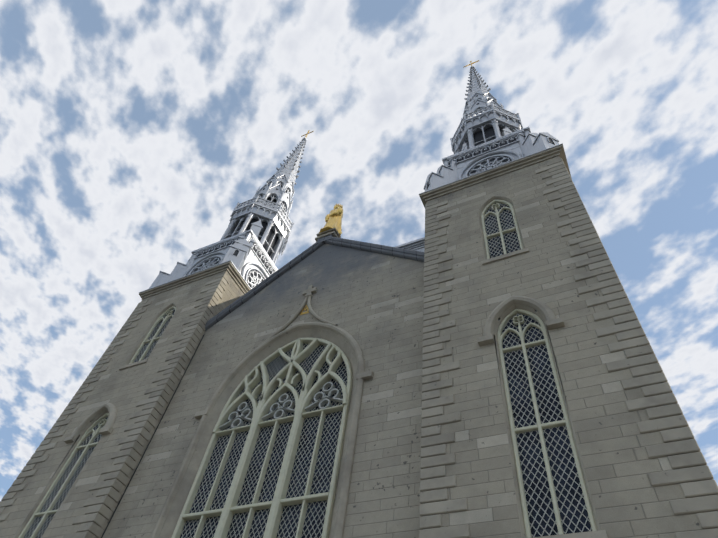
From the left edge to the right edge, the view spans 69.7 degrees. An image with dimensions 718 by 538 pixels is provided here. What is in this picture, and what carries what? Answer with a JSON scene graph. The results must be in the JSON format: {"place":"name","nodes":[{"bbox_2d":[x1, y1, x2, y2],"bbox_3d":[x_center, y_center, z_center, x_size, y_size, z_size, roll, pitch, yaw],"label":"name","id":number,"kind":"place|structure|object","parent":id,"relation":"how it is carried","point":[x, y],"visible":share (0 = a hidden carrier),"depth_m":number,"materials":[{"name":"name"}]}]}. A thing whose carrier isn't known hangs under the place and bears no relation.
{"place":"outdoors","nodes":[
{"label":"outdoors","id":0,"kind":"place"},
{"bbox_2d":[24,203,591,537],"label":"window glass","id":1,"kind":"object","parent":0,"point":[577,514],"depth_m":16.51,"materials":[{"name":"black glass"}]},
{"bbox_2d":[0,156,717,537],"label":"tower walls","id":2,"kind":"structure","parent":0,"point":[628,498],"depth_m":16.67,"materials":[{"name":"grey stone"}]},
{"bbox_2d":[0,0,717,500],"label":"sky","id":3,"kind":"structure","parent":0,"point":[133,132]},
{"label":"forecourt paving","id":4,"kind":"structure","parent":0,"visible":0},
{"bbox_2d":[101,95,553,537],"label":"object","id":5,"kind":"object","parent":4,"relation":"on","point":[488,133],"visible":0.1,"depth_m":33.44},
{"bbox_2d":[101,244,423,537],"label":"facade wall","id":6,"kind":"structure","parent":5,"relation":"attached to","point":[371,303],"depth_m":20.45,"materials":[{"name":"stone"}]},
{"bbox_2d":[205,234,423,330],"bbox_3d":[-2.045,0.047,26.981,13.045,5.350,0.820,-17,-58,20],"label":"gable coping","id":7,"kind":"object","parent":5,"relation":"attached to","point":[362,246],"visible":0.56,"depth_m":27.27,"materials":[{"name":"stone"}]},
{"bbox_2d":[0,158,717,537],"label":"corner quoins","id":8,"kind":"object","parent":4,"relation":"on","point":[646,370],"visible":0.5,"depth_m":16.68,"materials":[{"name":"grey stone"}]},
{"bbox_2d":[13,145,607,537],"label":"stone molding","id":9,"kind":"structure","parent":8,"relation":"attached to","point":[244,367],"depth_m":20.27,"materials":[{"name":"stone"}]},
{"bbox_2d":[18,200,596,537],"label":"window frames","id":10,"kind":"structure","parent":9,"relation":"attached to","point":[279,501],"depth_m":18.38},
{"bbox_2d":[24,203,591,537],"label":"window lattice","id":11,"kind":"object","parent":9,"relation":"on","point":[278,411],"visible":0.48,"depth_m":17.70,"materials":[{"name":"grey metal"}]},
{"bbox_2d":[319,203,342,236],"bbox_3d":[-1.494,-2.922,30.906,1.504,3.557,1.220,-17,-58,20],"label":"madonna statue","id":12,"kind":"object","parent":9,"relation":"on","point":[333,217],"visible":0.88,"depth_m":30.37,"materials":[{"name":"gold metal"}]},
{"bbox_2d":[139,66,571,296],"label":"church steeples","id":13,"kind":"object","parent":9,"relation":"on","point":[484,114],"visible":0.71,"depth_m":34.48,"materials":[{"name":"silver metal"}]},
{"bbox_2d":[300,60,478,314],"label":"crosses","id":14,"kind":"object","parent":9,"relation":"on","point":[302,312],"visible":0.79,"depth_m":51.15,"materials":[{"name":"gold metal"}]}
]}

